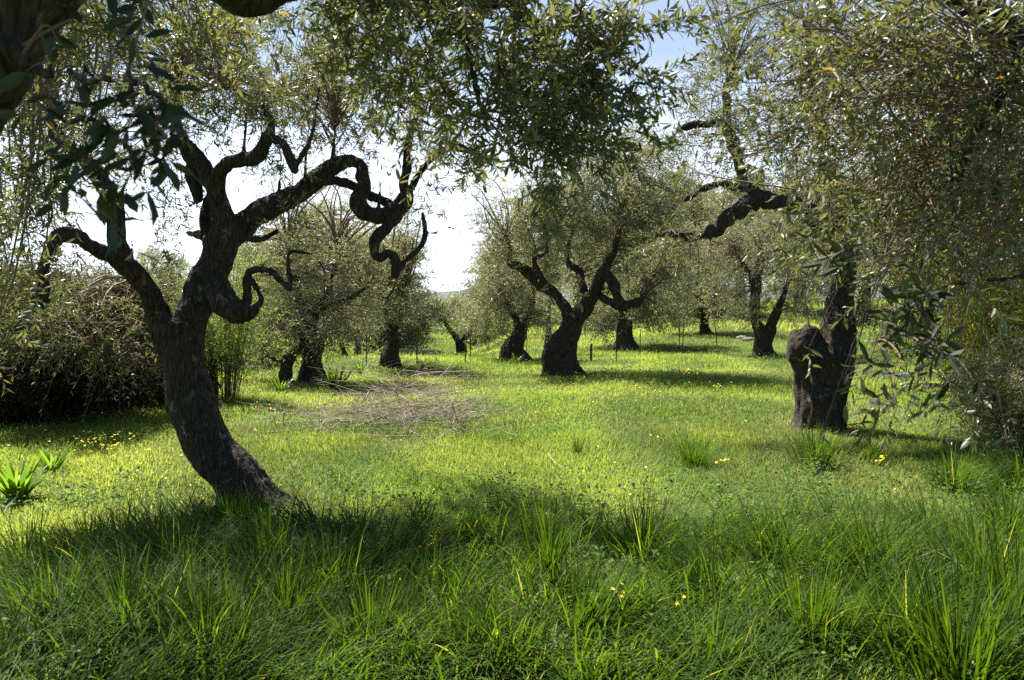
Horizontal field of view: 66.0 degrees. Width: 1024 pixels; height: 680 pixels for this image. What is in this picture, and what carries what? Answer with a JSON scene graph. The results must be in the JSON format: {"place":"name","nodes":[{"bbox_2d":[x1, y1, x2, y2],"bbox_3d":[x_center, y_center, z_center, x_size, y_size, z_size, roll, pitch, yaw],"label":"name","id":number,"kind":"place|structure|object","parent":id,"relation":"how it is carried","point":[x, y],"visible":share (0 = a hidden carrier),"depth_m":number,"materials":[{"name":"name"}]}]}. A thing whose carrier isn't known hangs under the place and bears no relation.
{"place":"outdoors","nodes":[
{"label":"outdoors","id":0,"kind":"place"},
{"bbox_2d":[7,355,876,510],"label":"wildflowers","id":1,"kind":"object","parent":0,"point":[455,431],"visible":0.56,"depth_m":9.17,"materials":[{"name":"yellow plant"}]},
{"bbox_2d":[0,299,1023,679],"bbox_3d":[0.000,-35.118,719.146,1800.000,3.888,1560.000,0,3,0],"label":"ground","id":2,"kind":"structure","parent":0,"point":[532,407],"depth_m":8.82,"materials":[{"name":"green plant"}]},
{"bbox_2d":[0,449,55,500],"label":"strap leaved plant","id":3,"kind":"object","parent":2,"relation":"on","point":[10,480],"visible":0.91,"depth_m":6.37,"materials":[{"name":"green plant"}]},
{"bbox_2d":[0,498,105,583],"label":"grass tussock","id":4,"kind":"object","parent":2,"relation":"on","point":[8,548],"depth_m":4.62,"materials":[{"name":"green plant"}]},
{"bbox_2d":[31,443,74,471],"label":"strap leaved plant","id":5,"kind":"object","parent":2,"relation":"on","point":[46,459],"visible":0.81,"depth_m":7.30,"materials":[{"name":"green plant"}]},
{"bbox_2d":[0,530,140,626],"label":"grass tussock","id":6,"kind":"object","parent":2,"relation":"on","point":[39,582],"depth_m":3.83,"materials":[{"name":"green plant"}]},
{"bbox_2d":[0,335,164,424],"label":"bramble thicket","id":7,"kind":"object","parent":2,"relation":"on","point":[26,398],"visible":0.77,"depth_m":9.98,"materials":[{"name":"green plant"}]},
{"bbox_2d":[41,497,163,557],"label":"grass tussock","id":8,"kind":"object","parent":2,"relation":"on","point":[93,529],"depth_m":4.86,"materials":[{"name":"green plant"}]},
{"bbox_2d":[0,234,224,420],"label":"bush","id":9,"kind":"object","parent":2,"relation":"on","point":[108,313],"visible":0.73,"depth_m":9.43,"materials":[{"name":"green plant"}]},
{"bbox_2d":[0,525,258,677],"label":"grass tussock","id":10,"kind":"object","parent":2,"relation":"on","point":[123,597],"depth_m":3.65,"materials":[{"name":"green plant"}]},
{"bbox_2d":[31,334,232,407],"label":"bramble thicket","id":11,"kind":"object","parent":2,"relation":"on","point":[160,392],"visible":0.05,"depth_m":11.42,"materials":[{"name":"green plant"}]},
{"bbox_2d":[103,242,192,312],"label":"olive tree","id":12,"kind":"object","parent":2,"relation":"on","point":[149,253],"visible":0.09,"depth_m":25.97,"materials":[{"name":"green plant"}]},
{"bbox_2d":[53,491,275,576],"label":"grass tussock","id":13,"kind":"object","parent":2,"relation":"on","point":[160,525],"depth_m":4.58,"materials":[{"name":"green plant"}]},
{"bbox_2d":[151,230,291,400],"bbox_3d":[-4.542,-0.287,12.406,2.168,3.107,1.914,0,3,0],"label":"feathery shrub","id":14,"kind":"object","parent":2,"relation":"on","point":[227,339],"visible":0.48,"depth_m":12.34,"materials":[{"name":"green plant"}]},
{"bbox_2d":[168,481,304,534],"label":"grass tussock","id":15,"kind":"object","parent":2,"relation":"on","point":[229,510],"depth_m":5.44,"materials":[{"name":"green plant"}]},
{"bbox_2d":[0,0,498,516],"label":"leaning olive tree","id":16,"kind":"object","parent":2,"relation":"on","point":[216,454],"visible":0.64,"depth_m":6.09,"materials":[{"name":"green plant"}]},
{"bbox_2d":[207,325,299,369],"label":"hedge shrub","id":17,"kind":"object","parent":2,"relation":"on","point":[277,362],"visible":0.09,"depth_m":18.35,"materials":[{"name":"green plant"}]},
{"bbox_2d":[219,496,304,564],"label":"grass tussock","id":18,"kind":"object","parent":2,"relation":"on","point":[266,529],"depth_m":4.57,"materials":[{"name":"green plant"}]},
{"bbox_2d":[197,531,352,641],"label":"grass tussock","id":19,"kind":"object","parent":2,"relation":"on","point":[285,574],"depth_m":3.98,"materials":[{"name":"green plant"}]},
{"bbox_2d":[236,304,322,384],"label":"olive tree","id":20,"kind":"object","parent":2,"relation":"on","point":[286,362],"visible":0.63,"depth_m":14.74,"materials":[{"name":"green plant"}]},
{"bbox_2d":[270,374,293,391],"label":"strap leaved plant","id":21,"kind":"object","parent":2,"relation":"on","point":[279,387],"visible":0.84,"depth_m":13.71,"materials":[{"name":"green plant"}]},
{"bbox_2d":[213,218,354,351],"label":"olive tree","id":22,"kind":"object","parent":2,"relation":"on","point":[254,249],"visible":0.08,"depth_m":26.14,"materials":[{"name":"green plant"}]},
{"bbox_2d":[242,329,335,357],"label":"hedge shrub","id":23,"kind":"object","parent":2,"relation":"on","point":[325,352],"visible":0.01,"depth_m":22.24,"materials":[{"name":"green plant"}]},
{"bbox_2d":[214,507,406,639],"bbox_3d":[-0.978,1.212,4.354,1.255,0.524,1.144,3,4,45],"label":"grass tussock","id":24,"kind":"object","parent":2,"relation":"on","point":[337,571],"depth_m":4.41,"materials":[{"name":"green plant"}]},
{"bbox_2d":[216,149,432,382],"bbox_3d":[-3.744,-1.152,15.229,4.459,5.048,3.525,0,3,0],"label":"olive tree","id":25,"kind":"object","parent":2,"relation":"on","point":[328,285],"visible":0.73,"depth_m":14.98,"materials":[{"name":"green plant"}]},
{"bbox_2d":[315,359,355,392],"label":"strap leaved plant","id":26,"kind":"object","parent":2,"relation":"on","point":[333,378],"visible":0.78,"depth_m":13.74,"materials":[{"name":"green plant"}]},
{"bbox_2d":[273,195,408,355],"bbox_3d":[-6.911,-1.475,29.885,6.150,8.163,6.246,0,3,-6],"label":"olive tree","id":27,"kind":"object","parent":2,"relation":"on","point":[325,229],"visible":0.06,"depth_m":29.58,"materials":[{"name":"green plant"}]},
{"bbox_2d":[323,338,382,358],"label":"hedge shrub","id":28,"kind":"object","parent":2,"relation":"on","point":[374,353],"visible":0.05,"depth_m":24.02,"materials":[{"name":"green plant"}]},
{"bbox_2d":[316,297,400,357],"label":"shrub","id":29,"kind":"object","parent":2,"relation":"on","point":[342,347],"visible":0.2,"depth_m":20.58,"materials":[{"name":"green plant"}]},
{"bbox_2d":[0,0,718,395],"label":"overhanging olive tree","id":30,"kind":"object","parent":2,"relation":"on","point":[32,34],"visible":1,"depth_m":2.89,"materials":[{"name":"green plant"}]},
{"bbox_2d":[352,357,368,373],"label":"strap leaved plant","id":31,"kind":"object","parent":2,"relation":"on","point":[361,369],"visible":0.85,"depth_m":17.15,"materials":[{"name":"green plant"}]},
{"bbox_2d":[276,544,463,674],"bbox_3d":[-0.605,1.222,3.637,0.993,0.473,1.064,1,3,21],"label":"grass tussock","id":32,"kind":"object","parent":2,"relation":"on","point":[361,609],"depth_m":3.68,"materials":[{"name":"green plant"}]},
{"bbox_2d":[219,348,533,450],"bbox_3d":[-1.738,0.688,10.097,4.348,1.211,3.877,1,3,25],"label":"brush pile","id":33,"kind":"object","parent":2,"relation":"on","point":[398,409],"visible":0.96,"depth_m":9.83,"materials":[{"name":"wood"}]},
{"bbox_2d":[309,503,447,568],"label":"grass tussock","id":34,"kind":"object","parent":2,"relation":"on","point":[377,535],"depth_m":4.91,"materials":[{"name":"green plant"}]},
{"bbox_2d":[326,185,451,367],"bbox_3d":[-2.749,-1.367,17.837,2.970,4.193,2.690,3,4,41],"label":"olive tree","id":35,"kind":"object","parent":2,"relation":"on","point":[389,352],"visible":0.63,"depth_m":17.73,"materials":[{"name":"green plant"}]},
{"bbox_2d":[347,221,446,349],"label":"olive tree","id":36,"kind":"object","parent":2,"relation":"on","point":[409,338],"visible":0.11,"depth_m":33.23,"materials":[{"name":"green plant"}]},
{"bbox_2d":[361,348,444,356],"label":"metal shed","id":37,"kind":"structure","parent":2,"relation":"on","point":[407,351],"depth_m":25.54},
{"bbox_2d":[373,330,445,349],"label":"hedge shrub","id":38,"kind":"object","parent":2,"relation":"on","point":[429,342],"visible":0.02,"depth_m":46.02,"materials":[{"name":"green plant"}]},
{"bbox_2d":[416,327,416,363],"bbox_3d":[-2.190,0.161,18.129,0.028,0.957,0.028,0,3,0],"label":"iron post","id":39,"kind":"object","parent":2,"relation":"on","point":[416,345],"visible":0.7,"depth_m":18.12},
{"bbox_2d":[346,535,535,641],"bbox_3d":[-0.394,1.250,4.062,1.108,0.539,1.445,0,3,8],"label":"grass tussock","id":40,"kind":"object","parent":2,"relation":"on","point":[439,577],"depth_m":4.03,"materials":[{"name":"green plant"}]},
{"bbox_2d":[413,337,472,355],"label":"hedge shrub","id":41,"kind":"object","parent":2,"relation":"on","point":[451,351],"visible":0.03,"depth_m":37.79,"materials":[{"name":"green plant"}]},
{"bbox_2d":[441,297,466,334],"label":"olive tree","id":42,"kind":"object","parent":2,"relation":"on","point":[452,300],"visible":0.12,"depth_m":57.53,"materials":[{"name":"green plant"}]},
{"bbox_2d":[414,286,497,354],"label":"olive tree","id":43,"kind":"object","parent":2,"relation":"on","point":[442,315],"visible":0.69,"depth_m":32.80,"materials":[{"name":"green plant"}]},
{"bbox_2d":[435,300,512,346],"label":"tree","id":44,"kind":"object","parent":2,"relation":"on","point":[475,337],"visible":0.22,"depth_m":39.52,"materials":[{"name":"green plant"}]},
{"bbox_2d":[464,241,511,326],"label":"olive tree","id":45,"kind":"object","parent":2,"relation":"on","point":[471,272],"visible":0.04,"depth_m":49.36,"materials":[{"name":"green plant"}]},
{"bbox_2d":[361,557,655,679],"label":"grass tussock","id":46,"kind":"object","parent":2,"relation":"on","point":[487,620],"depth_m":3.50,"materials":[{"name":"green plant"}]},
{"bbox_2d":[72,231,945,330],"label":"woodland","id":47,"kind":"object","parent":2,"relation":"on","point":[439,327],"visible":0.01,"depth_m":65.54,"materials":[{"name":"green plant"}]},
{"bbox_2d":[5,339,1016,572],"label":"yellow wildflowers","id":48,"kind":"object","parent":2,"relation":"on","point":[102,444],"visible":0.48,"depth_m":8.19,"materials":[{"name":"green plant"}]},
{"bbox_2d":[441,236,581,360],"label":"olive tree","id":49,"kind":"object","parent":2,"relation":"on","point":[514,341],"visible":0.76,"depth_m":20.53,"materials":[{"name":"green plant"}]},
{"bbox_2d":[0,331,1023,679],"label":"weeds","id":50,"kind":"object","parent":2,"relation":"on","point":[582,495],"visible":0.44,"depth_m":6.42,"materials":[{"name":"green plant"}]},
{"bbox_2d":[0,469,1023,679],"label":"long grass","id":51,"kind":"structure","parent":2,"relation":"on","point":[351,656],"depth_m":3.72,"materials":[{"name":"green plant"}]},
{"bbox_2d":[512,352,525,363],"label":"strap leaved plant","id":52,"kind":"object","parent":2,"relation":"on","point":[516,358],"visible":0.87,"depth_m":19.59,"materials":[{"name":"green plant"}]},
{"bbox_2d":[494,206,578,323],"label":"olive tree","id":53,"kind":"object","parent":2,"relation":"on","point":[557,261],"visible":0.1,"depth_m":41.22,"materials":[{"name":"green plant"}]},
{"bbox_2d":[519,278,577,348],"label":"olive tree","id":54,"kind":"object","parent":2,"relation":"on","point":[543,295],"visible":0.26,"depth_m":22.94,"materials":[{"name":"green plant"}]},
{"bbox_2d":[493,484,612,576],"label":"grass tussock","id":55,"kind":"object","parent":2,"relation":"on","point":[544,540],"depth_m":4.44,"materials":[{"name":"green plant"}]},
{"bbox_2d":[535,194,606,304],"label":"olive tree","id":56,"kind":"object","parent":2,"relation":"on","point":[574,299],"depth_m":45.49,"materials":[{"name":"green plant"}]},
{"bbox_2d":[563,433,590,455],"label":"grass tussock","id":57,"kind":"object","parent":2,"relation":"on","point":[575,447],"depth_m":8.39,"materials":[{"name":"green plant"}]},
{"bbox_2d":[441,119,721,376],"bbox_3d":[1.360,-1.987,16.424,5.749,5.724,3.956,0,3,0],"label":"spreading olive tree","id":58,"kind":"object","parent":2,"relation":"on","point":[559,355],"visible":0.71,"depth_m":16.10,"materials":[{"name":"green plant"}]},
{"bbox_2d":[466,534,697,673],"bbox_3d":[0.302,1.239,3.797,1.255,0.524,1.144,-1,3,-22],"label":"grass tussock","id":59,"kind":"object","parent":2,"relation":"on","point":[561,594],"depth_m":3.81,"materials":[{"name":"green plant"}]},
{"bbox_2d":[590,343,591,360],"bbox_3d":[2.060,0.361,20.538,0.063,0.565,0.061,0,3,0],"label":"iron post","id":60,"kind":"object","parent":2,"relation":"on","point":[590,351],"visible":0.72,"depth_m":20.51,"materials":[{"name":"brown metal"}]},
{"bbox_2d":[551,203,657,304],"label":"olive tree","id":61,"kind":"object","parent":2,"relation":"on","point":[567,274],"visible":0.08,"depth_m":37.41,"materials":[{"name":"green plant"}]},
{"bbox_2d":[582,302,636,329],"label":"hedge shrub","id":62,"kind":"object","parent":2,"relation":"on","point":[585,326],"visible":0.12,"depth_m":32.64,"materials":[{"name":"green plant"}]},
{"bbox_2d":[616,326,616,360],"bbox_3d":[2.630,0.156,19.871,0.028,1.007,0.028,0,3,0],"label":"iron post","id":63,"kind":"object","parent":2,"relation":"on","point":[616,343],"visible":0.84,"depth_m":19.86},
{"bbox_2d":[611,582,624,602],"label":"buttercup plant","id":64,"kind":"object","parent":2,"relation":"on","point":[621,594],"visible":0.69,"depth_m":3.88,"materials":[{"name":"yellow plant"}]},
{"bbox_2d":[603,462,651,473],"bbox_3d":[1.050,1.184,7.340,0.090,0.044,0.859,2,4,39],"label":"dead stick","id":65,"kind":"object","parent":2,"relation":"on","point":[626,466],"visible":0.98,"depth_m":7.44,"materials":[{"name":"brown wood"}]},
{"bbox_2d":[561,224,712,350],"bbox_3d":[3.823,-1.623,25.008,3.988,4.209,4.554,-3,4,-43],"label":"olive tree","id":66,"kind":"object","parent":2,"relation":"on","point":[625,320],"visible":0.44,"depth_m":24.52,"materials":[{"name":"green plant"}]},
{"bbox_2d":[555,483,742,583],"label":"grass tussock","id":67,"kind":"object","parent":2,"relation":"on","point":[638,536],"depth_m":4.94,"materials":[{"name":"green plant"}]},
{"bbox_2d":[624,181,694,312],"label":"olive tree","id":68,"kind":"object","parent":2,"relation":"on","point":[667,198],"visible":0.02,"depth_m":38.61,"materials":[{"name":"green plant"}]},
{"bbox_2d":[640,164,722,310],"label":"olive tree","id":69,"kind":"object","parent":2,"relation":"on","point":[695,215],"visible":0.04,"depth_m":39.12,"materials":[{"name":"green plant"}]},
{"bbox_2d":[649,432,721,472],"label":"grass tussock","id":70,"kind":"object","parent":2,"relation":"on","point":[694,457],"depth_m":7.55,"materials":[{"name":"green plant"}]},
{"bbox_2d":[648,210,755,333],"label":"olive tree","id":71,"kind":"object","parent":2,"relation":"on","point":[704,328],"visible":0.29,"depth_m":28.74,"materials":[{"name":"green plant"}]},
{"bbox_2d":[673,180,740,301],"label":"olive tree","id":72,"kind":"object","parent":2,"relation":"on","point":[712,204],"visible":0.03,"depth_m":50.02,"materials":[{"name":"green plant"}]},
{"bbox_2d":[587,510,853,625],"bbox_3d":[0.989,1.218,4.298,1.303,0.634,1.700,-1,3,-19],"label":"grass tussock","id":73,"kind":"object","parent":2,"relation":"on","point":[701,569],"depth_m":4.27,"materials":[{"name":"green plant"}]},
{"bbox_2d":[589,558,866,679],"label":"grass tussock","id":74,"kind":"object","parent":2,"relation":"on","point":[710,641],"depth_m":3.46,"materials":[{"name":"green plant"}]},
{"bbox_2d":[703,164,779,306],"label":"olive tree","id":75,"kind":"object","parent":2,"relation":"on","point":[729,205],"visible":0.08,"depth_m":43.03,"materials":[{"name":"green plant"}]},
{"bbox_2d":[742,337,753,340],"bbox_3d":[7.885,0.014,26.235,0.454,0.234,0.372,0,3,0],"label":"stone","id":76,"kind":"object","parent":2,"relation":"on","point":[748,339],"visible":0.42,"depth_m":26.11,"materials":[{"name":"grey stone"}]},
{"bbox_2d":[673,207,832,356],"bbox_3d":[6.660,-1.683,21.631,4.774,4.629,3.330,1,3,13],"label":"olive tree","id":77,"kind":"object","parent":2,"relation":"on","point":[764,334],"visible":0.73,"depth_m":21.33,"materials":[{"name":"green plant"}]},
{"bbox_2d":[667,483,882,585],"bbox_3d":[1.468,1.162,4.746,1.700,0.634,1.303,2,4,34],"label":"grass tussock","id":78,"kind":"object","parent":2,"relation":"on","point":[770,532],"depth_m":4.70,"materials":[{"name":"green plant"}]},
{"bbox_2d":[740,156,851,315],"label":"olive tree","id":79,"kind":"object","parent":2,"relation":"on","point":[795,193],"visible":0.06,"depth_m":37.64,"materials":[{"name":"green plant"}]},
{"bbox_2d":[617,0,999,434],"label":"knobbly olive tree","id":80,"kind":"object","parent":2,"relation":"on","point":[813,401],"visible":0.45,"depth_m":9.20,"materials":[{"name":"green plant"}]},
{"bbox_2d":[680,531,938,679],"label":"grass tussock","id":81,"kind":"object","parent":2,"relation":"on","point":[817,608],"depth_m":3.57,"materials":[{"name":"green plant"}]},
{"bbox_2d":[770,419,869,469],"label":"grass tussock","id":82,"kind":"object","parent":2,"relation":"on","point":[810,448],"depth_m":7.26,"materials":[{"name":"green plant"}]},
{"bbox_2d":[646,0,1023,476],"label":"twiggy olive tree","id":83,"kind":"object","parent":2,"relation":"on","point":[995,33],"visible":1,"depth_m":2.69,"materials":[{"name":"green plant"}]},
{"bbox_2d":[788,153,906,323],"bbox_3d":[15.009,-4.462,33.720,6.221,7.820,6.177,-3,4,-44],"label":"olive tree","id":84,"kind":"object","parent":2,"relation":"on","point":[849,175],"visible":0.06,"depth_m":33.66,"materials":[{"name":"green plant"}]},
{"bbox_2d":[704,487,992,595],"bbox_3d":[1.960,1.157,4.576,1.785,0.666,1.368,2,3,28],"label":"grass tussock","id":85,"kind":"object","parent":2,"relation":"on","point":[856,538],"depth_m":4.56,"materials":[{"name":"green plant"}]},
{"bbox_2d":[832,428,913,467],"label":"grass tussock","id":86,"kind":"object","parent":2,"relation":"on","point":[866,447],"depth_m":7.66,"materials":[{"name":"green plant"}]},
{"bbox_2d":[875,454,886,478],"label":"buttercup plant","id":87,"kind":"object","parent":2,"relation":"on","point":[880,464],"visible":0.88,"depth_m":6.96,"materials":[{"name":"yellow plant"}]},
{"bbox_2d":[755,518,1023,679],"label":"grass tussock","id":88,"kind":"object","parent":2,"relation":"on","point":[944,649],"depth_m":3.29,"materials":[{"name":"green plant"}]},
{"bbox_2d":[763,524,1023,678],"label":"grass tussock","id":89,"kind":"object","parent":2,"relation":"on","point":[877,610],"depth_m":3.72,"materials":[{"name":"green plant"}]},
{"bbox_2d":[857,301,964,357],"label":"hedge shrub","id":90,"kind":"object","parent":2,"relation":"on","point":[876,334],"visible":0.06,"depth_m":22.05,"materials":[{"name":"green plant"}]},
{"bbox_2d":[846,145,982,311],"bbox_3d":[14.933,-3.709,29.910,5.676,7.535,5.765,2,4,38],"label":"olive tree","id":91,"kind":"object","parent":2,"relation":"on","point":[888,279],"visible":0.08,"depth_m":28.96,"materials":[{"name":"green plant"}]},
{"bbox_2d":[815,476,1021,544],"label":"grass tussock","id":92,"kind":"object","parent":2,"relation":"on","point":[923,510],"depth_m":5.18,"materials":[{"name":"green plant"}]},
{"bbox_2d":[866,279,999,364],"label":"hedge shrub","id":93,"kind":"object","parent":2,"relation":"on","point":[904,339],"visible":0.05,"depth_m":19.12,"materials":[{"name":"green plant"}]},
{"bbox_2d":[857,162,1023,427],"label":"yellow green bush","id":94,"kind":"object","parent":2,"relation":"on","point":[974,320],"visible":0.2,"depth_m":9.33,"materials":[{"name":"green plant"}]},
{"bbox_2d":[861,497,1023,656],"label":"grass tussock","id":95,"kind":"object","parent":2,"relation":"on","point":[1002,567],"depth_m":3.90,"materials":[{"name":"green plant"}]},
{"bbox_2d":[867,483,1023,593],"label":"grass tussock","id":96,"kind":"object","parent":2,"relation":"on","point":[993,534],"depth_m":4.50,"materials":[{"name":"green plant"}]},
{"bbox_2d":[887,435,1023,499],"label":"grass tussock","id":97,"kind":"object","parent":2,"relation":"on","point":[956,471],"depth_m":6.56,"materials":[{"name":"green plant"}]},
{"bbox_2d":[907,325,1023,464],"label":"dark bush","id":98,"kind":"object","parent":2,"relation":"on","point":[1014,380],"visible":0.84,"depth_m":7.55,"materials":[{"name":"green plant"}]},
{"bbox_2d":[925,133,1023,280],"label":"olive tree","id":99,"kind":"object","parent":2,"relation":"on","point":[1010,194],"visible":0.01,"depth_m":29.35,"materials":[{"name":"green plant"}]},
{"bbox_2d":[928,465,1023,542],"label":"grass tussock","id":100,"kind":"object","parent":2,"relation":"on","point":[1005,505],"depth_m":5.33,"materials":[{"name":"green plant"}]},
{"bbox_2d":[955,436,1023,495],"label":"grass tussock","id":101,"kind":"object","parent":2,"relation":"on","point":[1017,474],"depth_m":6.64,"materials":[{"name":"green plant"}]},
{"bbox_2d":[0,0,1023,292],"label":"sky","id":102,"kind":"structure","parent":0,"point":[450,245],"materials":[{"name":"white"}]},
{"bbox_2d":[418,283,983,299],"bbox_3d":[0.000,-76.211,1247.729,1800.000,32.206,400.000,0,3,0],"label":"hills","id":103,"kind":"structure","parent":0,"point":[445,293],"depth_m":1141.72,"materials":[{"name":"green plant"}]}
]}

